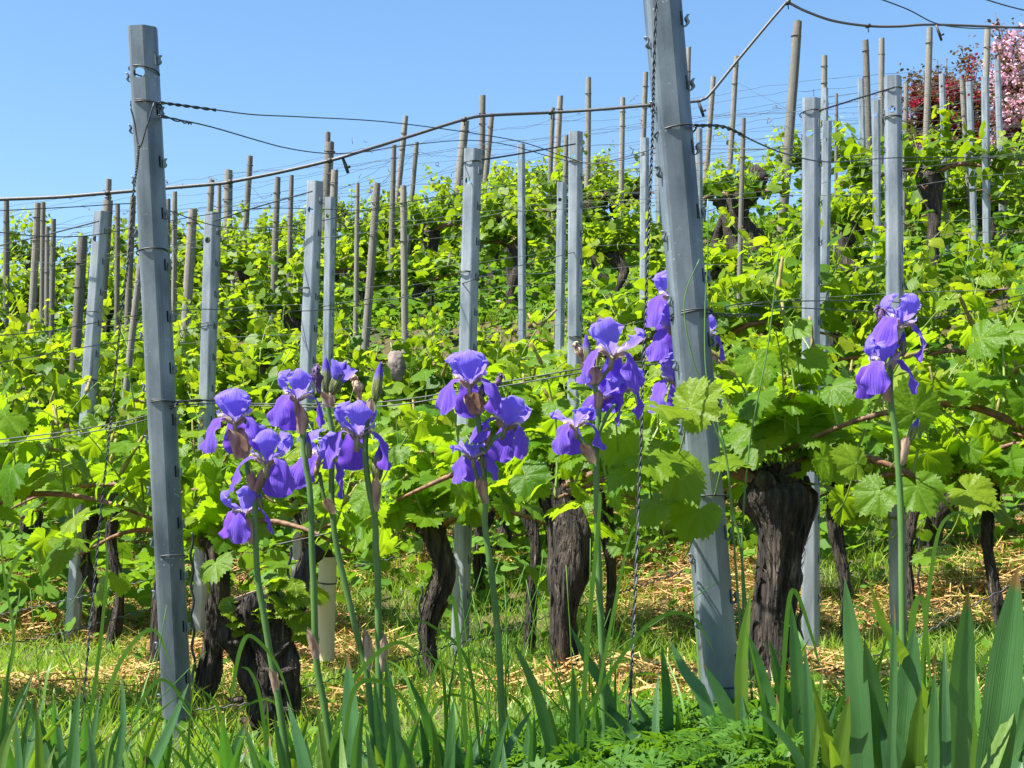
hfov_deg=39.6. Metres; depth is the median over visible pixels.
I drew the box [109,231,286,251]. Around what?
trellis wire
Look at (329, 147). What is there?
wooden post
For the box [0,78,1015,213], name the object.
trellis wire
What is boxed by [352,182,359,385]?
wooden post
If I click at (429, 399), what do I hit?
trellis wire
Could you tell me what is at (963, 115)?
wooden post
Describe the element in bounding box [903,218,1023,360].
grapevine
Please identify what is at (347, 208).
trellis wire
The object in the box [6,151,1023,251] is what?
trellis wire
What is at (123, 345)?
grapevine
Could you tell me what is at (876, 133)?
metal post
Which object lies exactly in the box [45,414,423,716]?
grapevine
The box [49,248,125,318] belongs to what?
grapevine
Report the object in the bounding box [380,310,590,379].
grapevine
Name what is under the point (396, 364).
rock
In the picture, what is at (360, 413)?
iris
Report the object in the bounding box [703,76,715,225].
wooden post
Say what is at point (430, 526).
grapevine
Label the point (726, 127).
wire splice
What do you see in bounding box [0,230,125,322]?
grapevine
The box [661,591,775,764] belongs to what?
iris leaf fan
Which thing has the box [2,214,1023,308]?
trellis wire
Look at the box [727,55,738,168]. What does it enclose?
wooden post
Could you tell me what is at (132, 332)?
wooden post
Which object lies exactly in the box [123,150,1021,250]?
trellis wire
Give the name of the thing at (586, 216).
trellis wire
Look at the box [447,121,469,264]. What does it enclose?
wooden post
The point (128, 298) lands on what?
wooden post
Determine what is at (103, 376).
grapevine
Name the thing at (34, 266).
wooden post
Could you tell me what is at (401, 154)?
wooden post
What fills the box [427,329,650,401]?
grapevine
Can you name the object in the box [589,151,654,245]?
grapevine
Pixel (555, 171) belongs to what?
trellis wire
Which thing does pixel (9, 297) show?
grapevine
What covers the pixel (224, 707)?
crimped wire
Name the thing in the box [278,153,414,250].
trellis wire
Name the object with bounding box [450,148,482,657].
metal post
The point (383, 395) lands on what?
grapevine
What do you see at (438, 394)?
trellis wire
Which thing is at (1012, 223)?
grapevine
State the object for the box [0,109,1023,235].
trellis wire
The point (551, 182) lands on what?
trellis wire
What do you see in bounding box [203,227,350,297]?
grapevine
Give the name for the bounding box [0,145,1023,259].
trellis wire
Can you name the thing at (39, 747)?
iris leaf fan
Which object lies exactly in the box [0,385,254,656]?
grapevine
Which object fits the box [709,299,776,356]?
grapevine
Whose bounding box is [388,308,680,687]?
grapevine
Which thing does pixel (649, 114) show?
trellis wire
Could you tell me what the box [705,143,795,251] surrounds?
grapevine
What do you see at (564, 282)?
trellis wire
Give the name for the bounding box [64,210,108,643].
metal post
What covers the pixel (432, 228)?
grapevine
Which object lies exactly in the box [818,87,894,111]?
stranded cable
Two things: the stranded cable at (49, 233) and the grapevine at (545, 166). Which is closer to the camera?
the stranded cable at (49, 233)
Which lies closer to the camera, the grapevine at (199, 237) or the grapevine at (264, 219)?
the grapevine at (199, 237)
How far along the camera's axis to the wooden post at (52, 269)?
13.89 m
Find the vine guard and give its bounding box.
[303,537,336,660]
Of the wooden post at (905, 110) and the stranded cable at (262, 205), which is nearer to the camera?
the stranded cable at (262, 205)
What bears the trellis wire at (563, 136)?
attached to the metal post at (657, 204)
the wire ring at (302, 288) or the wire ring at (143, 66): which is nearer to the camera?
the wire ring at (143, 66)
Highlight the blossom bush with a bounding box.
[873,35,1018,170]
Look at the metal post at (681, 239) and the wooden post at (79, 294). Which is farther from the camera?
the wooden post at (79, 294)
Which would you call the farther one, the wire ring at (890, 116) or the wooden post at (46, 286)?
the wooden post at (46, 286)
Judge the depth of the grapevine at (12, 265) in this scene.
18.11 m
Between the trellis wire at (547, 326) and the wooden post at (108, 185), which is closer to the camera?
the trellis wire at (547, 326)
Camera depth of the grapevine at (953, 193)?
13.80 m
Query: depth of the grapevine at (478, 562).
6.63 m
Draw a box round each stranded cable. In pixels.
[0,221,98,245]
[213,191,312,221]
[471,143,575,161]
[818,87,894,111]
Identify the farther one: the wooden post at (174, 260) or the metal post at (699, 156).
the wooden post at (174, 260)
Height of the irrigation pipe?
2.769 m
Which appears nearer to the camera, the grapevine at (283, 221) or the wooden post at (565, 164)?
the wooden post at (565, 164)
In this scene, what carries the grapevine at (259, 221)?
on the ground at (376, 336)
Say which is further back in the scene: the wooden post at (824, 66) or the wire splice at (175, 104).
the wooden post at (824, 66)
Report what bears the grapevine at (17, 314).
on the ground at (376, 336)
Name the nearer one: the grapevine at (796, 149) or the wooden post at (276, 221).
the wooden post at (276, 221)
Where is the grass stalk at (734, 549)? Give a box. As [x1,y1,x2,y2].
[684,259,740,630]
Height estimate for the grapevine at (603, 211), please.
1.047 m
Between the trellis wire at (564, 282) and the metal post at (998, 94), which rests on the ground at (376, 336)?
the metal post at (998, 94)
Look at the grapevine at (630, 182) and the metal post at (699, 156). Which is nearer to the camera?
the metal post at (699, 156)
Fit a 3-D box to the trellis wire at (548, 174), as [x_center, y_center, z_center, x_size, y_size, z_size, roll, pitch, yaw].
[-1.127,-2.188,15.910,15.037,0.131,0.004,-3,-9,22]
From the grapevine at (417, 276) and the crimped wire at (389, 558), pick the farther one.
the grapevine at (417, 276)
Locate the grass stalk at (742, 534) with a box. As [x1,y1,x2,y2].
[741,250,779,620]
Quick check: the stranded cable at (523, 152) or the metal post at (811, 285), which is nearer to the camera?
the metal post at (811, 285)
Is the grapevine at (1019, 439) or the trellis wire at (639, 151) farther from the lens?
the trellis wire at (639, 151)
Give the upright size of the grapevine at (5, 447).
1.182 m
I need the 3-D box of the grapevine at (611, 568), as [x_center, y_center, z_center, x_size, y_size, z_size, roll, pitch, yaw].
[0.295,0.503,5.533,1.090,1.333,0.487,-2,-8,16]
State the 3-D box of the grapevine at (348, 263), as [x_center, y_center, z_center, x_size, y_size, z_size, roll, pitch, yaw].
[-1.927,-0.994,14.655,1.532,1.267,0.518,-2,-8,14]
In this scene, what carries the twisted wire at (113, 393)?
hanging from the trellis wire at (145, 127)
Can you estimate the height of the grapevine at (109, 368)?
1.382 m
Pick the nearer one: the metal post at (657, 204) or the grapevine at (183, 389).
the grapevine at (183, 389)
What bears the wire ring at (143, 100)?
attached to the metal post at (161, 370)
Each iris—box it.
[199,388,297,767]
[266,363,336,767]
[289,357,375,756]
[322,362,390,709]
[435,349,531,761]
[549,317,644,759]
[645,270,724,680]
[855,293,925,665]
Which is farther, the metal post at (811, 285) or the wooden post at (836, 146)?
the wooden post at (836, 146)
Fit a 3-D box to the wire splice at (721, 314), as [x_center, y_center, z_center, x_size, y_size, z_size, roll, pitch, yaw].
[0.494,-0.152,3.150,0.010,0.059,0.338,-4,-9,28]
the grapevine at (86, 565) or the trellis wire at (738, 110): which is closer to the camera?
the grapevine at (86, 565)
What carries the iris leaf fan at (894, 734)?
on the ground at (376, 336)
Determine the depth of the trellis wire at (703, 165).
17.09 m
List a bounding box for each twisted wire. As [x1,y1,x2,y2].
[79,144,139,736]
[628,0,657,722]
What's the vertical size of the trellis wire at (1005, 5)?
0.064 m
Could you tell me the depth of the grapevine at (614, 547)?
5.29 m
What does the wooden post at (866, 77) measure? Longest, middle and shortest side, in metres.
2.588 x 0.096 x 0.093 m
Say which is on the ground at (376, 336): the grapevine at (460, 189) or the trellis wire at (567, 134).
the grapevine at (460, 189)
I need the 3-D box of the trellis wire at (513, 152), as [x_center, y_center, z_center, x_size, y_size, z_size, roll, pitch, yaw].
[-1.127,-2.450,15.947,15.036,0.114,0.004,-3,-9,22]
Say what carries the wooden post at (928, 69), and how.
on the ground at (376, 336)
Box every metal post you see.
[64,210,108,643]
[125,25,193,751]
[192,211,220,640]
[291,180,323,612]
[322,197,335,414]
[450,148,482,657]
[517,143,525,359]
[555,182,566,357]
[566,131,583,407]
[639,137,648,387]
[643,0,736,704]
[653,132,661,256]
[695,128,702,242]
[800,97,822,652]
[820,121,831,386]
[822,87,827,141]
[858,78,868,266]
[872,99,880,285]
[883,75,908,635]
[939,73,950,251]
[966,81,977,260]
[981,76,990,260]
[994,59,1006,246]
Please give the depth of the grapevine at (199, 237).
16.66 m
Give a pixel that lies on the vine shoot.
(678, 475)
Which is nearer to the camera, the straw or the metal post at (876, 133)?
the straw
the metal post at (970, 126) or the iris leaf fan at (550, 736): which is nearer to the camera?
the iris leaf fan at (550, 736)
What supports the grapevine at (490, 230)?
on the ground at (376, 336)
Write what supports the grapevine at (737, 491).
on the ground at (376, 336)
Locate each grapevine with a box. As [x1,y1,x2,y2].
[0,202,62,283]
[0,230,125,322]
[0,248,21,291]
[0,258,69,332]
[0,266,20,333]
[0,269,2,312]
[0,298,118,561]
[0,299,54,388]
[0,352,221,462]
[0,363,152,580]
[0,369,81,453]
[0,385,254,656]
[0,412,114,501]
[1,274,66,336]
[2,323,70,388]
[6,421,196,645]
[18,383,305,668]
[22,313,136,395]
[45,319,300,460]
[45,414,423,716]
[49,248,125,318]
[57,250,196,304]
[58,304,235,404]
[61,256,141,338]
[82,321,221,375]
[107,237,232,314]
[110,215,199,319]
[112,302,322,432]
[170,200,270,266]
[173,266,251,350]
[176,281,364,410]
[177,205,300,287]
[177,218,305,338]
[178,393,450,645]
[182,365,456,566]
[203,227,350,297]
[217,302,391,429]
[226,236,351,392]
[246,209,324,260]
[254,205,361,251]
[260,233,395,291]
[270,399,621,686]
[297,196,434,317]
[315,355,402,424]
[321,235,421,297]
[336,227,499,328]
[337,184,371,276]
[352,321,636,558]
[360,179,462,261]
[362,188,460,298]
[362,303,504,423]
[362,381,590,595]
[366,176,492,305]
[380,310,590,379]
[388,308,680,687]
[389,377,657,661]
[422,161,559,291]
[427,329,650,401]
[445,133,587,281]
[457,349,729,646]
[460,172,567,319]
[488,147,593,192]
[503,195,662,314]
[509,293,966,698]
[519,287,653,369]
[542,169,638,213]
[543,182,613,235]
[554,184,649,297]
[559,145,633,199]
[582,198,872,412]
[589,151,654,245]
[601,375,915,532]
[624,286,801,432]
[631,234,798,307]
[637,333,783,382]
[654,160,772,247]
[703,155,801,279]
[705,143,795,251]
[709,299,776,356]
[712,257,1023,526]
[714,116,856,189]
[718,371,1023,651]
[731,207,882,275]
[745,251,1023,398]
[756,197,967,385]
[761,174,933,283]
[766,264,956,371]
[785,321,1023,562]
[793,338,1023,611]
[820,101,1023,276]
[820,366,1023,632]
[830,157,952,234]
[845,188,911,203]
[881,138,1023,258]
[881,155,993,245]
[883,129,963,185]
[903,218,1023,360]
[906,253,1023,408]
[907,164,1010,249]
[912,326,1023,528]
[949,161,1023,187]
[966,355,1023,449]
[991,178,1023,253]
[1003,119,1023,166]
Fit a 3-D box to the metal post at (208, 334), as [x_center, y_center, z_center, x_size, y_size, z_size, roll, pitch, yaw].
[-1.345,0.423,6.220,0.079,2.350,0.049,2,0,9]
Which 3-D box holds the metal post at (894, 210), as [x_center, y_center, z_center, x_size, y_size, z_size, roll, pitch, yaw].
[1.411,0.045,5.220,0.079,2.350,0.049,-1,0,6]
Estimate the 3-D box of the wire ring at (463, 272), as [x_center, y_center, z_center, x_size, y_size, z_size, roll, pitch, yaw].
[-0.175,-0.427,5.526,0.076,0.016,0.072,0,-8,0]
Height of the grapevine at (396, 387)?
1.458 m
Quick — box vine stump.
[216,544,325,741]
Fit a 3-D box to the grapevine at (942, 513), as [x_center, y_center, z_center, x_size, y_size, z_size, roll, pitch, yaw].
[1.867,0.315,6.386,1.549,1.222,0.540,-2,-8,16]
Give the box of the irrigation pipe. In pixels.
[0,0,1023,200]
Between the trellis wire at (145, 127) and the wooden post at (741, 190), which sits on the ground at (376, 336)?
the wooden post at (741, 190)
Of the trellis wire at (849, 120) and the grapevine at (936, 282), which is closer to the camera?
the grapevine at (936, 282)
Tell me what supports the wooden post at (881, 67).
on the ground at (376, 336)
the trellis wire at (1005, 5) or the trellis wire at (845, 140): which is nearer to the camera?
the trellis wire at (1005, 5)
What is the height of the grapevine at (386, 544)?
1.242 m
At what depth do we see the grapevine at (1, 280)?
16.52 m
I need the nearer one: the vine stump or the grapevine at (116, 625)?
the vine stump
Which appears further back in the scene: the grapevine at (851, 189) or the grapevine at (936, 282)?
the grapevine at (851, 189)
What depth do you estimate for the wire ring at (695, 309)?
3.00 m
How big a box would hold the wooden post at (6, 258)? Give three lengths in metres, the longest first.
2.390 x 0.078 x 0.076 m
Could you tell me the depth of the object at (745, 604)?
2.92 m
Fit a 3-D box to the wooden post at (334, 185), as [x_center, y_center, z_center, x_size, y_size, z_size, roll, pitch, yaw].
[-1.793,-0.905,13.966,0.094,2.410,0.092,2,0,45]
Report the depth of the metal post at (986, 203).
12.30 m
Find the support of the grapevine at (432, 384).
on the ground at (376, 336)
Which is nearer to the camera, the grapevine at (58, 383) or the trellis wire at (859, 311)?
the trellis wire at (859, 311)
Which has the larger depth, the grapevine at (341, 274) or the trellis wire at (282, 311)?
the grapevine at (341, 274)
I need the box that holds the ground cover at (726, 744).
[411,679,836,767]
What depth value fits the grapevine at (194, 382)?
7.48 m
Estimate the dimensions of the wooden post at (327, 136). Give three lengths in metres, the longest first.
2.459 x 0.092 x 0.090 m
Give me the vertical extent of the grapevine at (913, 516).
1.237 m
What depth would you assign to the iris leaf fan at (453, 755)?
2.39 m
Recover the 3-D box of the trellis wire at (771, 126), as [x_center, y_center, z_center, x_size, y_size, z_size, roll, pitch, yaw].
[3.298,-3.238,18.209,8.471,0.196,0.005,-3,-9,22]
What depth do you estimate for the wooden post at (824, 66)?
17.90 m
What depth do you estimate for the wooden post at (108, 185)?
16.19 m
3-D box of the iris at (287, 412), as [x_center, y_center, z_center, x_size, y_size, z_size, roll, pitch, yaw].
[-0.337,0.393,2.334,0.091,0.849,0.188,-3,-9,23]
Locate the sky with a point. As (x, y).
(65, 91)
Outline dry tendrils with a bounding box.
[67,61,1004,276]
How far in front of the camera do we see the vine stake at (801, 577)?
3.45 m
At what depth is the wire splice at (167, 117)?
3.80 m
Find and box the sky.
[0,0,1023,321]
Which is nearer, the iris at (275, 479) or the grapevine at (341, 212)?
the iris at (275, 479)
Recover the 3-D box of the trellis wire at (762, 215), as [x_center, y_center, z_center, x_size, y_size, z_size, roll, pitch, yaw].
[-1.127,-1.517,15.815,15.036,0.122,0.004,-3,-9,22]
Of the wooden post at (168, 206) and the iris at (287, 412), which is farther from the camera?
the wooden post at (168, 206)
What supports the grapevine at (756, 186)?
on the ground at (376, 336)
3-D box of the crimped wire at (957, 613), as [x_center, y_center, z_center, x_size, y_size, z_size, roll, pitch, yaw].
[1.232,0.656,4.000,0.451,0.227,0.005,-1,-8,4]
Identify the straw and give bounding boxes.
[0,449,1023,766]
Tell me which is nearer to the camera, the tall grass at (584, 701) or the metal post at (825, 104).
the tall grass at (584, 701)
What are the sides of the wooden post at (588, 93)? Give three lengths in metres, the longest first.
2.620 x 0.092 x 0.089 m
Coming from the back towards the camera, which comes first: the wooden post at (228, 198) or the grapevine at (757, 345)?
the wooden post at (228, 198)
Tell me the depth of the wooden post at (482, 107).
18.37 m
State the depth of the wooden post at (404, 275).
11.58 m
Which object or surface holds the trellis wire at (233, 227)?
attached to the metal post at (311, 280)
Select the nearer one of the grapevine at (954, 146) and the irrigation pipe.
the irrigation pipe
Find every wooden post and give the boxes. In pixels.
[2,201,9,335]
[27,202,40,338]
[39,202,45,343]
[44,226,49,340]
[49,218,55,388]
[65,236,87,432]
[101,200,112,343]
[104,178,111,200]
[113,252,140,481]
[114,203,119,334]
[124,196,135,331]
[166,198,170,261]
[171,191,176,325]
[180,209,197,354]
[207,179,214,242]
[216,185,221,305]
[222,169,232,308]
[243,155,252,239]
[269,176,280,323]
[285,175,293,332]
[322,141,334,242]
[324,131,330,154]
[329,169,337,266]
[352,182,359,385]
[359,182,379,371]
[388,144,396,316]
[395,115,407,222]
[400,185,408,368]
[407,142,418,259]
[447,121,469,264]
[479,95,485,247]
[479,113,493,251]
[545,107,554,260]
[551,95,562,246]
[563,135,568,215]
[584,77,591,189]
[618,97,625,225]
[638,72,648,229]
[686,47,690,89]
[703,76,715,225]
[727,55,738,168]
[736,117,745,309]
[777,19,801,231]
[820,55,827,194]
[833,93,837,266]
[862,39,871,165]
[878,38,884,185]
[902,83,908,268]
[922,26,932,153]
[959,79,971,259]
[980,29,990,156]
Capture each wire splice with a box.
[158,101,215,111]
[158,114,191,124]
[176,398,214,403]
[693,124,744,137]
[707,312,760,317]
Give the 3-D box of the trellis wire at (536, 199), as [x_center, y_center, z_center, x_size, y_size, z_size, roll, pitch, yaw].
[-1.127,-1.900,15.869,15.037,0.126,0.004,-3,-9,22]
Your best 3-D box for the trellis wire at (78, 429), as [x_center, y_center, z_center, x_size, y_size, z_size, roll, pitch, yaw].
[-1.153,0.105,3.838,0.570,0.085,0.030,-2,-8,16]
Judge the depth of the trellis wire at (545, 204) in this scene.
9.17 m
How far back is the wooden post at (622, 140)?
17.13 m
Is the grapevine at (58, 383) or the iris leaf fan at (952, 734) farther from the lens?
the grapevine at (58, 383)
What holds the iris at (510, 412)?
on the ground at (376, 336)
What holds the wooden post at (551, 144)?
on the ground at (376, 336)
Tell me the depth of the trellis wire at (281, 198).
15.93 m
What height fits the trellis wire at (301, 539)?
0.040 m
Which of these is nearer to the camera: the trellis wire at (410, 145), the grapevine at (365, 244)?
the grapevine at (365, 244)
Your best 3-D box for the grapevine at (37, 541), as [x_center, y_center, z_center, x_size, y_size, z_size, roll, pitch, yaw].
[-1.304,0.600,5.284,1.226,1.268,0.544,-2,-8,16]
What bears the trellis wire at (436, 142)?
attached to the metal post at (161, 370)
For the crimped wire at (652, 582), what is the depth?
4.11 m
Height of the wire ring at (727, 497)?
0.013 m
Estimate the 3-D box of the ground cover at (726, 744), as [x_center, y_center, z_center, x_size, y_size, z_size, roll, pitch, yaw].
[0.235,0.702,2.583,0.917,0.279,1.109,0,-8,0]
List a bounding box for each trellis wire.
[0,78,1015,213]
[0,94,1023,215]
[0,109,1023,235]
[0,115,1014,234]
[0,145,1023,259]
[0,172,1023,277]
[0,185,511,228]
[0,194,458,236]
[0,242,1021,331]
[0,252,573,335]
[0,298,369,362]
[0,404,176,439]
[0,405,176,443]
[1,76,1023,208]
[1,148,1023,258]
[2,135,1023,248]
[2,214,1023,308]
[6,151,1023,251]
[7,229,1023,314]
[10,123,1019,230]
[10,153,1023,263]
[15,288,1023,360]
[38,181,1023,278]
[49,153,411,229]
[58,126,1023,240]
[66,194,1021,281]
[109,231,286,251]
[113,168,410,211]
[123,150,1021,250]
[130,102,154,147]
[158,102,654,163]
[158,115,786,163]
[177,358,668,404]
[177,362,665,407]
[213,155,399,209]
[232,132,1023,225]
[233,81,1021,188]
[233,110,1023,208]
[237,165,452,231]
[238,65,1020,172]
[273,532,331,545]
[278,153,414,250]
[335,124,486,154]
[473,53,1019,131]
[478,74,1017,147]
[488,124,1021,188]
[489,97,1017,168]
[692,125,1023,162]
[694,95,1022,143]
[698,71,1023,117]
[712,114,1019,158]
[724,294,1023,311]
[736,81,963,156]
[739,299,1023,318]
[882,0,1023,28]
[987,0,1023,10]
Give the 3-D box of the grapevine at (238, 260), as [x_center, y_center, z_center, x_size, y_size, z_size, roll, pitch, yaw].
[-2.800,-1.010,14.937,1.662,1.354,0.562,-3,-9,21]
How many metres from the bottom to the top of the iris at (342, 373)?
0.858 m
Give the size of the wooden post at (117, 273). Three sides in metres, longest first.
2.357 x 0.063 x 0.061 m
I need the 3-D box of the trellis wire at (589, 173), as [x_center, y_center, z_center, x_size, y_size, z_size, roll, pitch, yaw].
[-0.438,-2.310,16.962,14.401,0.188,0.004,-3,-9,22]
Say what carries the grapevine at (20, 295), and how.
on the ground at (376, 336)
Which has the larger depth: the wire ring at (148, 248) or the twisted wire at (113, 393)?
the wire ring at (148, 248)
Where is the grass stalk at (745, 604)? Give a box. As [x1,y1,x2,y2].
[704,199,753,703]
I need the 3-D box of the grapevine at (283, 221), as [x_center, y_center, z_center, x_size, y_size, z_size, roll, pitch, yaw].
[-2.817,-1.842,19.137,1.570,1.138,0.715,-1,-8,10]
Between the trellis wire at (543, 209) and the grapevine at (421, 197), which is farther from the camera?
the grapevine at (421, 197)
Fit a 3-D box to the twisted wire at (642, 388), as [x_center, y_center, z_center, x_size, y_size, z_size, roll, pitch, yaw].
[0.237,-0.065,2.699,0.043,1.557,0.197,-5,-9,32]
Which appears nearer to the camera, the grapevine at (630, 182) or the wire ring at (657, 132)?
the wire ring at (657, 132)
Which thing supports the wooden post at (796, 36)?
on the ground at (376, 336)
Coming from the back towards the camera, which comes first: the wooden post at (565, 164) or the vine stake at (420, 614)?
the wooden post at (565, 164)
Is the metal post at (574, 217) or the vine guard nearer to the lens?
the vine guard
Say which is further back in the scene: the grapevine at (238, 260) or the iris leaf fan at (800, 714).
the grapevine at (238, 260)
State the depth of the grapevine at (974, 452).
4.94 m
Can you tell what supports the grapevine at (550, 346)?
on the ground at (376, 336)
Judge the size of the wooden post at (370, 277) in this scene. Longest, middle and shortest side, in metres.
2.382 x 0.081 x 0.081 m
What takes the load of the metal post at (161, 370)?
on the ground at (376, 336)
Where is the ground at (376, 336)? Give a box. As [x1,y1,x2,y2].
[0,210,1023,766]
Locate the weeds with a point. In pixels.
(142, 592)
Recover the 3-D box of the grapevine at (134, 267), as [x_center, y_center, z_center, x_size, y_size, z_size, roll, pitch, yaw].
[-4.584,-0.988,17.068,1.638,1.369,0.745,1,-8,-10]
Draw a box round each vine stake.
[189,532,196,694]
[286,546,292,594]
[417,585,423,672]
[796,384,803,665]
[917,537,920,616]
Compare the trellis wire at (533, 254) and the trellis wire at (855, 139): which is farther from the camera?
the trellis wire at (855, 139)
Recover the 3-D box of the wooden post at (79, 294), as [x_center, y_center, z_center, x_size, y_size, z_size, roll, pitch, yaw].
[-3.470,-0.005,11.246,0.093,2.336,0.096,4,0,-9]
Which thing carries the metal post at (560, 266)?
on the ground at (376, 336)
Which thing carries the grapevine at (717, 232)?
on the ground at (376, 336)
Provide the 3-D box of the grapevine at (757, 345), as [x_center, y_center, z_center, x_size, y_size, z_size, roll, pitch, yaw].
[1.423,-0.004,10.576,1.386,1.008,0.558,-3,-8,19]
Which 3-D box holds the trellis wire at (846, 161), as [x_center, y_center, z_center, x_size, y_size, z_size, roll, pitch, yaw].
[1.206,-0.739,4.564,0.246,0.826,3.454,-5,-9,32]
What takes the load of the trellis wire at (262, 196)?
attached to the wooden post at (413, 177)
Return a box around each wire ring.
[128,64,159,76]
[130,99,162,111]
[135,247,167,255]
[146,399,177,405]
[161,554,188,558]
[298,287,309,292]
[457,270,475,276]
[654,123,696,138]
[670,308,712,321]
[701,494,728,499]
[882,114,901,123]
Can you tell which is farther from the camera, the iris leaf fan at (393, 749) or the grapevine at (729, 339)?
the grapevine at (729, 339)
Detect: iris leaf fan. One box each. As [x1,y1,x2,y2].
[0,662,122,767]
[109,673,276,767]
[243,701,341,767]
[339,653,419,767]
[408,677,553,767]
[512,626,681,765]
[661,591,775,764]
[755,604,850,767]
[823,576,951,767]
[927,567,1023,767]
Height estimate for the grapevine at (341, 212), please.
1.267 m
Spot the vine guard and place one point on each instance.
(327, 567)
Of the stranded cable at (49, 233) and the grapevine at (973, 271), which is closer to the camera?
the stranded cable at (49, 233)
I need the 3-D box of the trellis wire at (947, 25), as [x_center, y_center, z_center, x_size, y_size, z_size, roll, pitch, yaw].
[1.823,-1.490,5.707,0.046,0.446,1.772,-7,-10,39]
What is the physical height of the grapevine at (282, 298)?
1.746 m
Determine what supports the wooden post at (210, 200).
on the ground at (376, 336)
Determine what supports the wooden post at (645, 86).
on the ground at (376, 336)
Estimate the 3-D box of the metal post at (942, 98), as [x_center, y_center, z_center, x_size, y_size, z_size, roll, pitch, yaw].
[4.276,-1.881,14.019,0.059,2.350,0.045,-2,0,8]
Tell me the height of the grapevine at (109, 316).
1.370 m
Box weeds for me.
[0,186,1023,766]
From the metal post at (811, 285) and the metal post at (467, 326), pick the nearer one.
the metal post at (811, 285)
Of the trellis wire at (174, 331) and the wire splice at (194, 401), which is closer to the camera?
the wire splice at (194, 401)
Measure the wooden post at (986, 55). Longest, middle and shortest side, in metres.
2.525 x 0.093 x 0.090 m
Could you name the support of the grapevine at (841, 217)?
on the ground at (376, 336)
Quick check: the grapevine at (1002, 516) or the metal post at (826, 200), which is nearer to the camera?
the grapevine at (1002, 516)
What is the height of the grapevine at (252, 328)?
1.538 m
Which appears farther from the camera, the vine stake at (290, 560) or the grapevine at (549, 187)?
the grapevine at (549, 187)
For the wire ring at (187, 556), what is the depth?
3.75 m
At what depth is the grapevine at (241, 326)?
13.40 m
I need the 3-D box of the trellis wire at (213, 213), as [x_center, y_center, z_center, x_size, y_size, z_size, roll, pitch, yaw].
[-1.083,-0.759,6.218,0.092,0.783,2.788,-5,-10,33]
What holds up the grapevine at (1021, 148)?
on the ground at (376, 336)
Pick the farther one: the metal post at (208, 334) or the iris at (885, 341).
the metal post at (208, 334)
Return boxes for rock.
[388,350,405,381]
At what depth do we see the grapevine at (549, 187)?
15.30 m
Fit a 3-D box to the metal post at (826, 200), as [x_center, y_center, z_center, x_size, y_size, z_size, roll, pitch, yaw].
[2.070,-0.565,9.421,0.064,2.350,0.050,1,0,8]
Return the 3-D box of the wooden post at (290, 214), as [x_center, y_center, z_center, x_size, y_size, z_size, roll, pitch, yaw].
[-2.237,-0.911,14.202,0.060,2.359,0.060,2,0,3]
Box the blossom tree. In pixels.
[974,12,1023,172]
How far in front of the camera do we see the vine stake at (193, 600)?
4.20 m
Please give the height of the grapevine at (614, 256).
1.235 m
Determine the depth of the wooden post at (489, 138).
17.79 m
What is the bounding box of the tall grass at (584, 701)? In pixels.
[0,491,1023,767]
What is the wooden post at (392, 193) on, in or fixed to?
on the ground at (376, 336)
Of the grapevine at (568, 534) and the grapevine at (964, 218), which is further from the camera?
the grapevine at (964, 218)
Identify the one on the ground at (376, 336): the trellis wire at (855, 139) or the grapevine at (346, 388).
the grapevine at (346, 388)
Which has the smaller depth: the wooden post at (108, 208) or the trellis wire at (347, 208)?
the wooden post at (108, 208)
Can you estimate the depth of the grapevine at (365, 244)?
15.74 m
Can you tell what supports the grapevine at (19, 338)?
on the ground at (376, 336)
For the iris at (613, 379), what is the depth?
2.44 m
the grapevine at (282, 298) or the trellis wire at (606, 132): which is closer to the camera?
the grapevine at (282, 298)
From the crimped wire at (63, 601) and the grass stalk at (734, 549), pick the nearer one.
the grass stalk at (734, 549)
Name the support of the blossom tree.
on the ground at (376, 336)
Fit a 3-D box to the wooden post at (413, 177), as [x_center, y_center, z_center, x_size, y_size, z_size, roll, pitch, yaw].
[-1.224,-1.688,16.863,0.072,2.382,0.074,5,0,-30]
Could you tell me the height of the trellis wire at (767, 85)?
0.151 m
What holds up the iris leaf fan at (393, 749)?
on the ground at (376, 336)
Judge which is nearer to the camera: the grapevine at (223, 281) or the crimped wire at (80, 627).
the crimped wire at (80, 627)
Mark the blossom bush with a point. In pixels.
(918, 102)
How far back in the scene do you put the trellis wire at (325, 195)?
16.96 m
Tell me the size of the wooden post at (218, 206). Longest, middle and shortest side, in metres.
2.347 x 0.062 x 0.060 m
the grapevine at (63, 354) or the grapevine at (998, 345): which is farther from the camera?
the grapevine at (63, 354)
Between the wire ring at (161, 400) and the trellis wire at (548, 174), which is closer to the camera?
the wire ring at (161, 400)
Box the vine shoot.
[568,360,1001,559]
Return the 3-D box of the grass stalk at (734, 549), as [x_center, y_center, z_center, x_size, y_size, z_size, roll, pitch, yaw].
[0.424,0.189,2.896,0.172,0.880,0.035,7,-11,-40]
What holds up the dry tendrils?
hanging from the trellis wire at (545, 162)
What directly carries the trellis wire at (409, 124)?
attached to the metal post at (161, 370)
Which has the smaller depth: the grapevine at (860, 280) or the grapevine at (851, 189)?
the grapevine at (860, 280)
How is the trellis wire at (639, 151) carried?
attached to the wooden post at (796, 36)
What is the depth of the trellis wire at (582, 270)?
10.84 m
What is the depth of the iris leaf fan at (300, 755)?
2.30 m

